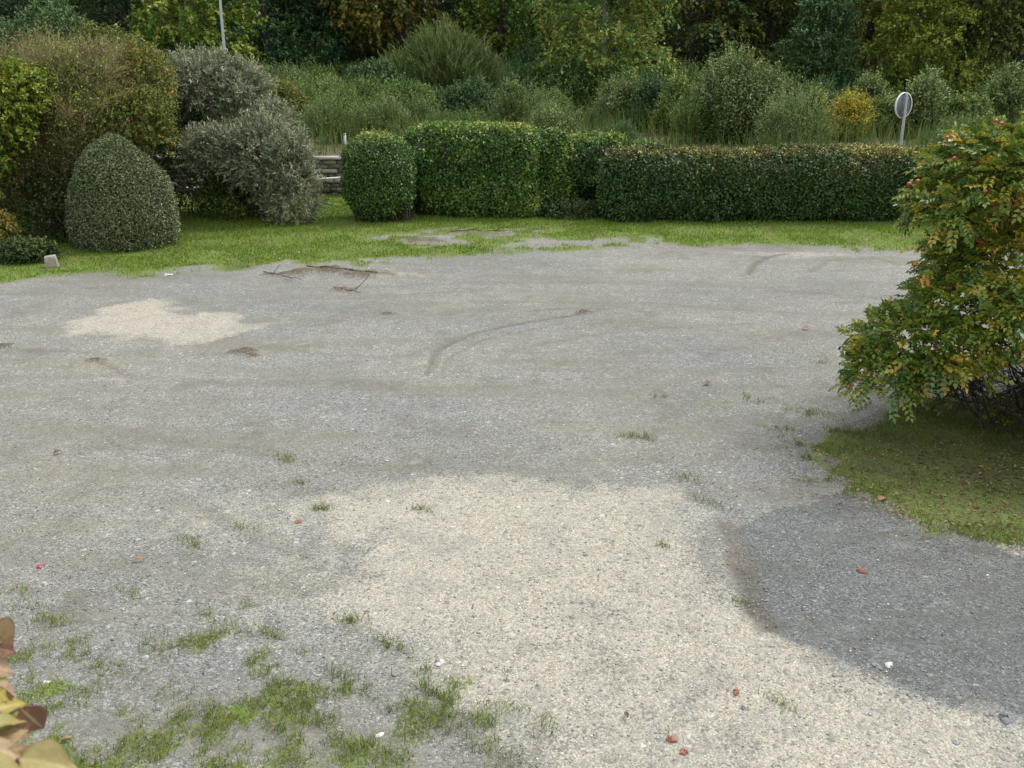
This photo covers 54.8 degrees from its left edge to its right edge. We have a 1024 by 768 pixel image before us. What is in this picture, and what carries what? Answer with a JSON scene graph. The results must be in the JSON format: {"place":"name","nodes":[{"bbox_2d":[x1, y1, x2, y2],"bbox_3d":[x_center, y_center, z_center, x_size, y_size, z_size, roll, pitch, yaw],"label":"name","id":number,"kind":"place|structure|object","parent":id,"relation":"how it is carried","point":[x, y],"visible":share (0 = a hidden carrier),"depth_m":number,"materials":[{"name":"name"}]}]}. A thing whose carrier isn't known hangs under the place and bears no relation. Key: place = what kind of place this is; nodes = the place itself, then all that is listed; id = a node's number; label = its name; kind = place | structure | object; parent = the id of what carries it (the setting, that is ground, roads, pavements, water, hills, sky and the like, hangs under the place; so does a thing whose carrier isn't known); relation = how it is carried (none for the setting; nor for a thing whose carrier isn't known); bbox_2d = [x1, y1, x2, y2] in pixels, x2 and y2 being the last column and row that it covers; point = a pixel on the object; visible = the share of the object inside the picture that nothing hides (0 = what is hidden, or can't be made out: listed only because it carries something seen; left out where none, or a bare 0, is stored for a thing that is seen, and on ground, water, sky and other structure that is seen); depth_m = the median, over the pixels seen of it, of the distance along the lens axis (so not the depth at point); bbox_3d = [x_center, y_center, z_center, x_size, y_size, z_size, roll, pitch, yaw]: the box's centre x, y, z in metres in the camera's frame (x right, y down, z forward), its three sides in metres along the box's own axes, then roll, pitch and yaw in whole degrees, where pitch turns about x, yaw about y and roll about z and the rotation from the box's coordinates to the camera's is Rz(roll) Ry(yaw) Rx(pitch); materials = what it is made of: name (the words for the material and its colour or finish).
{"place":"outdoors","nodes":[
{"label":"outdoors","id":0,"kind":"place"},
{"bbox_2d":[0,193,1017,286],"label":"lawn","id":1,"kind":"structure","parent":0,"point":[440,239],"depth_m":17.82,"materials":[{"name":"green plant"}]},
{"bbox_2d":[0,208,21,240],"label":"shrub","id":2,"kind":"object","parent":1,"relation":"on","point":[7,222],"visible":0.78,"depth_m":16.63,"materials":[{"name":"yellow plant"}]},
{"bbox_2d":[0,234,62,265],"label":"shrub","id":3,"kind":"object","parent":1,"relation":"on","point":[24,249],"visible":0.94,"depth_m":16.06,"materials":[{"name":"green plant"}]},
{"bbox_2d":[0,55,64,197],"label":"leafy shrub","id":4,"kind":"object","parent":1,"relation":"on","point":[7,76],"visible":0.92,"depth_m":16.65,"materials":[{"name":"green plant"}]},
{"bbox_2d":[0,0,89,59],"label":"leafy shrub","id":5,"kind":"object","parent":1,"relation":"on","point":[58,16],"visible":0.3,"depth_m":19.41,"materials":[{"name":"green plant"}]},
{"bbox_2d":[2,52,135,238],"bbox_3d":[-8.271,-4.252,17.869,2.851,3.368,1.725,0,18,0],"label":"leafy shrub","id":6,"kind":"object","parent":1,"relation":"on","point":[53,232],"visible":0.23,"depth_m":17.38,"materials":[{"name":"green plant"}]},
{"bbox_2d":[0,160,164,242],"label":"shrub","id":7,"kind":"object","parent":1,"relation":"on","point":[58,196],"visible":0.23,"depth_m":17.48,"materials":[{"name":"green plant"}]},
{"bbox_2d":[0,17,166,237],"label":"twiggy shrub","id":8,"kind":"object","parent":1,"relation":"on","point":[89,59],"visible":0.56,"depth_m":17.34,"materials":[{"name":"green plant"}]},
{"bbox_2d":[55,17,168,91],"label":"leafy shrub","id":9,"kind":"object","parent":1,"relation":"on","point":[93,30],"visible":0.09,"depth_m":19.61,"materials":[{"name":"green plant"}]},
{"bbox_2d":[63,132,180,252],"bbox_3d":[-6.891,-3.400,17.420,1.975,2.027,2.027,0,18,0],"label":"egg shaped bush","id":10,"kind":"object","parent":1,"relation":"on","point":[126,202],"visible":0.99,"depth_m":16.89,"materials":[{"name":"green plant"}]},
{"bbox_2d":[65,36,184,164],"bbox_3d":[-7.184,-4.675,18.735,2.157,3.648,3.296,-12,22,-32],"label":"leafy shrub","id":11,"kind":"object","parent":1,"relation":"on","point":[156,104],"visible":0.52,"depth_m":17.88,"materials":[{"name":"green plant"}]},
{"bbox_2d":[138,99,248,216],"bbox_3d":[-6.706,-4.746,20.832,2.692,2.492,1.899,0,18,0],"label":"shrub","id":12,"kind":"object","parent":1,"relation":"on","point":[167,159],"visible":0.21,"depth_m":20.40,"materials":[{"name":"green plant"}]},
{"bbox_2d":[190,172,262,220],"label":"shrub","id":13,"kind":"object","parent":1,"relation":"on","point":[212,193],"visible":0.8,"depth_m":20.20,"materials":[{"name":"green plant"}]},
{"bbox_2d":[147,42,333,226],"bbox_3d":[-5.737,-5.111,20.330,2.821,3.682,4.505,-14,23,-36],"label":"grey shrub","id":14,"kind":"object","parent":1,"relation":"on","point":[259,127],"visible":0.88,"depth_m":19.74,"materials":[{"name":"green plant"}]},
{"bbox_2d":[339,126,419,222],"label":"round bush","id":15,"kind":"object","parent":1,"relation":"on","point":[382,166],"visible":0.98,"depth_m":19.67,"materials":[{"name":"green plant"}]},
{"bbox_2d":[154,155,818,194],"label":"stone wall","id":16,"kind":"structure","parent":1,"relation":"on","point":[330,167],"depth_m":24.04,"materials":[{"name":"stone"}]},
{"bbox_2d":[402,118,578,218],"bbox_3d":[-0.473,-4.572,21.115,3.847,2.185,2.147,0,18,0],"label":"hedge","id":17,"kind":"object","parent":1,"relation":"on","point":[496,169],"visible":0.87,"depth_m":20.41,"materials":[{"name":"green plant"}]},
{"bbox_2d":[536,197,601,219],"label":"shrub","id":18,"kind":"object","parent":1,"relation":"on","point":[584,209],"visible":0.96,"depth_m":20.52,"materials":[{"name":"green plant"}]},
{"bbox_2d":[554,128,668,210],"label":"hedge","id":19,"kind":"object","parent":1,"relation":"on","point":[592,147],"visible":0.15,"depth_m":21.03,"materials":[{"name":"green plant"}]},
{"bbox_2d":[594,139,1022,222],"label":"hedge","id":20,"kind":"object","parent":1,"relation":"on","point":[783,181],"visible":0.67,"depth_m":19.80,"materials":[{"name":"green plant"}]},
{"bbox_2d":[895,92,911,145],"bbox_3d":[8.926,-5.296,22.789,0.570,2.745,0.118,-12,22,-31],"label":"road sign","id":21,"kind":"object","parent":1,"relation":"on","point":[903,104],"visible":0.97,"depth_m":22.47,"materials":[{"name":"grey metal"}]},
{"bbox_2d":[0,246,1023,767],"bbox_3d":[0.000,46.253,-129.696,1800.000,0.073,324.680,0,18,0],"label":"gravel yard","id":22,"kind":"structure","parent":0,"point":[608,328],"depth_m":7.17,"materials":[{"name":"grey gravel"}]},
{"bbox_2d":[0,616,76,767],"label":"garden shrub","id":23,"kind":"object","parent":22,"relation":"on","point":[19,719],"visible":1,"depth_m":1.17,"materials":[{"name":"yellow plant"}]},
{"bbox_2d":[1,358,870,767],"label":"yard grass","id":24,"kind":"structure","parent":22,"relation":"on","point":[317,686],"depth_m":5.10,"materials":[{"name":"green plant"}]},
{"bbox_2d":[2,219,1023,763],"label":"leaf litter","id":25,"kind":"object","parent":22,"relation":"on","point":[798,441],"visible":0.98,"depth_m":8.07,"materials":[{"name":"brown plant"}]},
{"bbox_2d":[757,388,1023,549],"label":"grass verge","id":26,"kind":"object","parent":22,"relation":"on","point":[950,498],"depth_m":8.09,"materials":[{"name":"green plant"}]},
{"bbox_2d":[828,110,1023,444],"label":"rose bush","id":27,"kind":"object","parent":26,"relation":"on","point":[979,221],"visible":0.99,"depth_m":8.17,"materials":[{"name":"green plant"}]},
{"bbox_2d":[983,392,1022,425],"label":"shrub","id":28,"kind":"object","parent":26,"relation":"on","point":[993,411],"visible":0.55,"depth_m":9.04,"materials":[{"name":"green plant"}]},
{"bbox_2d":[147,93,948,155],"bbox_3d":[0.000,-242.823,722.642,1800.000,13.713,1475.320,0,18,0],"label":"ground","id":29,"kind":"structure","parent":0,"point":[330,152],"depth_m":27.57,"materials":[{"name":"green plant"}]},
{"bbox_2d":[0,0,94,48],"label":"conifer tree","id":30,"kind":"object","parent":29,"relation":"on","point":[5,4],"visible":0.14,"depth_m":45.74,"materials":[{"name":"green plant"}]},
{"bbox_2d":[0,0,158,45],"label":"broadleaf tree","id":31,"kind":"object","parent":29,"relation":"on","point":[77,4],"visible":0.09,"depth_m":53.90,"materials":[{"name":"green plant"}]},
{"bbox_2d":[73,0,182,51],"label":"conifer tree","id":32,"kind":"object","parent":29,"relation":"on","point":[122,5],"visible":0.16,"depth_m":48.21,"materials":[{"name":"green plant"}]},
{"bbox_2d":[78,0,284,52],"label":"broadleaf tree","id":33,"kind":"object","parent":29,"relation":"on","point":[106,8],"visible":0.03,"depth_m":49.40,"materials":[{"name":"green plant"}]},
{"bbox_2d":[121,0,271,83],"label":"maple tree","id":34,"kind":"object","parent":29,"relation":"on","point":[189,13],"visible":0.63,"depth_m":39.54,"materials":[{"name":"green plant"}]},
{"bbox_2d":[168,0,349,76],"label":"ash tree","id":35,"kind":"object","parent":29,"relation":"on","point":[269,43],"visible":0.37,"depth_m":46.18,"materials":[{"name":"green plant"}]},
{"bbox_2d":[163,0,380,67],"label":"broadleaf tree","id":36,"kind":"object","parent":29,"relation":"on","point":[290,9],"visible":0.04,"depth_m":49.84,"materials":[{"name":"green plant"}]},
{"bbox_2d":[268,75,315,127],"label":"wild shrub","id":37,"kind":"object","parent":29,"relation":"on","point":[290,96],"visible":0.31,"depth_m":30.43,"materials":[{"name":"green plant"}]},
{"bbox_2d":[260,60,324,87],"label":"wild shrub","id":38,"kind":"object","parent":29,"relation":"on","point":[297,76],"visible":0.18,"depth_m":38.91,"materials":[{"name":"green plant"}]},
{"bbox_2d":[268,36,328,74],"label":"wild shrub","id":39,"kind":"object","parent":29,"relation":"on","point":[305,53],"visible":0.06,"depth_m":48.06,"materials":[{"name":"green plant"}]},
{"bbox_2d":[283,60,343,82],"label":"wild shrub","id":40,"kind":"object","parent":29,"relation":"on","point":[317,71],"visible":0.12,"depth_m":41.30,"materials":[{"name":"green plant"}]},
{"bbox_2d":[245,0,389,69],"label":"ash tree","id":41,"kind":"object","parent":29,"relation":"on","point":[313,28],"visible":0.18,"depth_m":49.27,"materials":[{"name":"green plant"}]},
{"bbox_2d":[295,70,352,102],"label":"wild shrub","id":42,"kind":"object","parent":29,"relation":"on","point":[328,81],"visible":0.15,"depth_m":34.15,"materials":[{"name":"green plant"}]},
{"bbox_2d":[294,91,361,143],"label":"wild shrub","id":43,"kind":"object","parent":29,"relation":"on","point":[322,112],"visible":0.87,"depth_m":27.23,"materials":[{"name":"green plant"}]},
{"bbox_2d":[308,79,370,129],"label":"wild shrub","id":44,"kind":"object","parent":29,"relation":"on","point":[347,94],"visible":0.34,"depth_m":30.13,"materials":[{"name":"green plant"}]},
{"bbox_2d":[334,72,387,105],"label":"wild shrub","id":45,"kind":"object","parent":29,"relation":"on","point":[362,87],"visible":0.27,"depth_m":36.03,"materials":[{"name":"green plant"}]},
{"bbox_2d":[339,54,406,111],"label":"wild shrub","id":46,"kind":"object","parent":29,"relation":"on","point":[380,67],"visible":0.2,"depth_m":37.95,"materials":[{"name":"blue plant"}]},
{"bbox_2d":[284,0,476,62],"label":"broadleaf tree","id":47,"kind":"object","parent":29,"relation":"on","point":[384,42],"visible":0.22,"depth_m":49.80,"materials":[{"name":"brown plant"}]},
{"bbox_2d":[345,88,417,136],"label":"wild shrub","id":48,"kind":"object","parent":29,"relation":"on","point":[392,106],"visible":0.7,"depth_m":27.41,"materials":[{"name":"green plant"}]},
{"bbox_2d":[318,0,459,59],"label":"maple tree","id":49,"kind":"object","parent":29,"relation":"on","point":[372,19],"visible":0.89,"depth_m":46.90,"materials":[{"name":"green plant"}]},
{"bbox_2d":[367,73,447,128],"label":"wild shrub","id":50,"kind":"object","parent":29,"relation":"on","point":[408,91],"visible":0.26,"depth_m":31.22,"materials":[{"name":"green plant"}]},
{"bbox_2d":[397,93,439,131],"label":"wild shrub","id":51,"kind":"object","parent":29,"relation":"on","point":[419,107],"visible":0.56,"depth_m":30.55,"materials":[{"name":"green plant"}]},
{"bbox_2d":[376,10,513,98],"bbox_3d":[-2.865,-12.887,39.849,6.178,4.186,5.306,0,18,0],"label":"wild shrub","id":52,"kind":"object","parent":29,"relation":"on","point":[444,56],"visible":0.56,"depth_m":38.67,"materials":[{"name":"green plant"}]},
{"bbox_2d":[384,0,536,57],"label":"broadleaf tree","id":53,"kind":"object","parent":29,"relation":"on","point":[473,15],"visible":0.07,"depth_m":54.12,"materials":[{"name":"green plant"}]},
{"bbox_2d":[433,72,500,120],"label":"wild shrub","id":54,"kind":"object","parent":29,"relation":"on","point":[463,93],"visible":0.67,"depth_m":32.32,"materials":[{"name":"green plant"}]},
{"bbox_2d":[442,107,494,122],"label":"wild shrub","id":55,"kind":"object","parent":29,"relation":"on","point":[467,117],"visible":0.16,"depth_m":26.08,"materials":[{"name":"green plant"}]},
{"bbox_2d":[419,0,588,61],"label":"broadleaf tree","id":56,"kind":"object","parent":29,"relation":"on","point":[491,8],"visible":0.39,"depth_m":44.14,"materials":[{"name":"green plant"}]},
{"bbox_2d":[496,73,528,122],"bbox_3d":[0.025,-8.425,29.842,1.080,1.895,0.911,12,22,33],"label":"sapling","id":57,"kind":"object","parent":29,"relation":"on","point":[512,85],"visible":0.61,"depth_m":29.69,"materials":[{"name":"green plant"}]},
{"bbox_2d":[483,76,555,121],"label":"wild shrub","id":58,"kind":"object","parent":29,"relation":"on","point":[527,97],"visible":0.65,"depth_m":29.76,"materials":[{"name":"green plant"}]},
{"bbox_2d":[491,54,552,102],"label":"wild shrub","id":59,"kind":"object","parent":29,"relation":"on","point":[521,72],"visible":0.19,"depth_m":36.65,"materials":[{"name":"green plant"}]},
{"bbox_2d":[495,36,554,86],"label":"wild shrub","id":60,"kind":"object","parent":29,"relation":"on","point":[531,54],"visible":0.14,"depth_m":41.98,"materials":[{"name":"green plant"}]},
{"bbox_2d":[526,102,572,131],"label":"wild shrub","id":61,"kind":"object","parent":29,"relation":"on","point":[543,120],"visible":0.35,"depth_m":25.98,"materials":[{"name":"green plant"}]},
{"bbox_2d":[527,84,579,122],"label":"wild shrub","id":62,"kind":"object","parent":29,"relation":"on","point":[559,102],"visible":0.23,"depth_m":32.52,"materials":[{"name":"green plant"}]},
{"bbox_2d":[523,94,587,133],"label":"wild shrub","id":63,"kind":"object","parent":29,"relation":"on","point":[568,120],"visible":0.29,"depth_m":26.54,"materials":[{"name":"green plant"}]},
{"bbox_2d":[496,0,625,69],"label":"broadleaf tree","id":64,"kind":"object","parent":29,"relation":"on","point":[530,21],"visible":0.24,"depth_m":42.69,"materials":[{"name":"green plant"}]},
{"bbox_2d":[520,50,621,113],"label":"wild shrub","id":65,"kind":"object","parent":29,"relation":"on","point":[573,76],"visible":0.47,"depth_m":35.68,"materials":[{"name":"green plant"}]},
{"bbox_2d":[127,83,1023,155],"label":"tall weeds","id":66,"kind":"object","parent":29,"relation":"on","point":[907,137],"visible":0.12,"depth_m":26.84,"materials":[{"name":"green plant"}]},
{"bbox_2d":[515,0,684,95],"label":"young tree","id":67,"kind":"object","parent":29,"relation":"on","point":[587,45],"visible":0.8,"depth_m":36.84,"materials":[{"name":"green plant"}]},
{"bbox_2d":[580,99,622,128],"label":"wild shrub","id":68,"kind":"object","parent":29,"relation":"on","point":[599,111],"visible":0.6,"depth_m":31.29,"materials":[{"name":"green plant"}]},
{"bbox_2d":[574,75,635,115],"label":"wild shrub","id":69,"kind":"object","parent":29,"relation":"on","point":[588,97],"visible":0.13,"depth_m":35.68,"materials":[{"name":"green plant"}]},
{"bbox_2d":[595,117,642,140],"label":"wild shrub","id":70,"kind":"object","parent":29,"relation":"on","point":[625,127],"visible":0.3,"depth_m":25.93,"materials":[{"name":"green plant"}]},
{"bbox_2d":[590,67,648,123],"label":"wild shrub","id":71,"kind":"object","parent":29,"relation":"on","point":[613,93],"visible":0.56,"depth_m":31.40,"materials":[{"name":"green plant"}]},
{"bbox_2d":[622,72,668,131],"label":"wild shrub","id":72,"kind":"object","parent":29,"relation":"on","point":[646,94],"visible":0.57,"depth_m":30.57,"materials":[{"name":"green plant"}]},
{"bbox_2d":[646,65,695,134],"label":"wild shrub","id":73,"kind":"object","parent":29,"relation":"on","point":[675,86],"visible":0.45,"depth_m":29.57,"materials":[{"name":"green plant"}]},
{"bbox_2d":[661,55,710,91],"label":"wild shrub","id":74,"kind":"object","parent":29,"relation":"on","point":[691,77],"visible":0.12,"depth_m":39.22,"materials":[{"name":"green plant"}]},
{"bbox_2d":[578,0,796,75],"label":"broadleaf tree","id":75,"kind":"object","parent":29,"relation":"on","point":[713,48],"visible":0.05,"depth_m":51.77,"materials":[{"name":"green plant"}]},
{"bbox_2d":[662,89,722,141],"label":"wild shrub","id":76,"kind":"object","parent":29,"relation":"on","point":[679,116],"visible":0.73,"depth_m":27.26,"materials":[{"name":"green plant"}]},
{"bbox_2d":[614,0,796,74],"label":"beech tree","id":77,"kind":"object","parent":29,"relation":"on","point":[713,28],"visible":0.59,"depth_m":45.73,"materials":[{"name":"green plant"}]},
{"bbox_2d":[680,35,795,143],"bbox_3d":[6.307,-8.215,27.627,3.266,3.053,2.788,0,18,0],"label":"wild shrub","id":78,"kind":"object","parent":29,"relation":"on","point":[732,89],"visible":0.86,"depth_m":27.08,"materials":[{"name":"green plant"}]},
{"bbox_2d":[650,0,860,63],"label":"broadleaf tree","id":79,"kind":"object","parent":29,"relation":"on","point":[777,31],"visible":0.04,"depth_m":54.26,"materials":[{"name":"green plant"}]},
{"bbox_2d":[681,0,864,73],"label":"beech tree","id":80,"kind":"object","parent":29,"relation":"on","point":[787,8],"visible":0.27,"depth_m":48.49,"materials":[{"name":"green plant"}]},
{"bbox_2d":[747,83,845,145],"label":"wild shrub","id":81,"kind":"object","parent":29,"relation":"on","point":[792,108],"visible":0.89,"depth_m":25.69,"materials":[{"name":"green plant"}]},
{"bbox_2d":[796,79,830,136],"bbox_3d":[8.815,-8.028,28.943,1.214,1.768,1.099,-7,19,-20],"label":"sapling","id":82,"kind":"object","parent":29,"relation":"on","point":[814,95],"visible":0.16,"depth_m":28.76,"materials":[{"name":"green plant"}]},
{"bbox_2d":[793,73,839,108],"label":"wild shrub","id":83,"kind":"object","parent":29,"relation":"on","point":[827,84],"visible":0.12,"depth_m":34.28,"materials":[{"name":"green plant"}]},
{"bbox_2d":[766,0,872,98],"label":"tree","id":84,"kind":"object","parent":29,"relation":"on","point":[811,60],"visible":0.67,"depth_m":39.18,"materials":[{"name":"green plant"}]},
{"bbox_2d":[798,62,862,94],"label":"wild shrub","id":85,"kind":"object","parent":29,"relation":"on","point":[847,81],"visible":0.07,"depth_m":39.82,"materials":[{"name":"green plant"}]},
{"bbox_2d":[819,86,879,140],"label":"wild shrub","id":86,"kind":"object","parent":29,"relation":"on","point":[850,106],"visible":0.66,"depth_m":27.74,"materials":[{"name":"yellow plant"}]},
{"bbox_2d":[779,0,956,70],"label":"broadleaf tree","id":87,"kind":"object","parent":29,"relation":"on","point":[865,29],"visible":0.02,"depth_m":53.37,"materials":[{"name":"green plant"}]},
{"bbox_2d":[797,0,939,71],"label":"broadleaf tree","id":88,"kind":"object","parent":29,"relation":"on","point":[873,8],"visible":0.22,"depth_m":45.88,"materials":[{"name":"green plant"}]},
{"bbox_2d":[851,66,895,105],"bbox_3d":[11.537,-9.120,31.733,1.828,2.130,1.626,7,19,19],"label":"sapling","id":89,"kind":"object","parent":29,"relation":"on","point":[873,88],"visible":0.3,"depth_m":31.41,"materials":[{"name":"green plant"}]},
{"bbox_2d":[860,93,901,135],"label":"wild shrub","id":90,"kind":"object","parent":29,"relation":"on","point":[885,108],"visible":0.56,"depth_m":29.66,"materials":[{"name":"green plant"}]},
{"bbox_2d":[894,64,951,136],"bbox_3d":[11.937,-8.198,28.925,1.365,2.298,1.428,-14,23,-35],"label":"sapling","id":91,"kind":"object","parent":29,"relation":"on","point":[925,96],"visible":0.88,"depth_m":28.59,"materials":[{"name":"green plant"}]},
{"bbox_2d":[856,0,995,96],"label":"young tree","id":92,"kind":"object","parent":29,"relation":"on","point":[925,54],"visible":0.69,"depth_m":39.26,"materials":[{"name":"green plant"}]},
{"bbox_2d":[875,0,1023,92],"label":"broadleaf tree","id":93,"kind":"object","parent":29,"relation":"on","point":[1010,30],"visible":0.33,"depth_m":40.72,"materials":[{"name":"green plant"}]},
{"bbox_2d":[923,110,982,145],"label":"wild shrub","id":94,"kind":"object","parent":29,"relation":"on","point":[966,121],"visible":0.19,"depth_m":25.80,"materials":[{"name":"green plant"}]},
{"bbox_2d":[936,84,1001,126],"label":"wild shrub","id":95,"kind":"object","parent":29,"relation":"on","point":[971,103],"visible":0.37,"depth_m":27.69,"materials":[{"name":"green plant"}]},
{"bbox_2d":[925,0,1023,69],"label":"broadleaf tree","id":96,"kind":"object","parent":29,"relation":"on","point":[1014,52],"visible":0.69,"depth_m":40.08,"materials":[{"name":"green plant"}]},
{"bbox_2d":[963,41,1009,85],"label":"wild shrub","id":97,"kind":"object","parent":29,"relation":"on","point":[978,68],"visible":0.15,"depth_m":45.99,"materials":[{"name":"green plant"}]},
{"bbox_2d":[979,59,1023,122],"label":"wild shrub","id":98,"kind":"object","parent":29,"relation":"on","point":[1004,87],"visible":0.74,"depth_m":30.26,"materials":[{"name":"green plant"}]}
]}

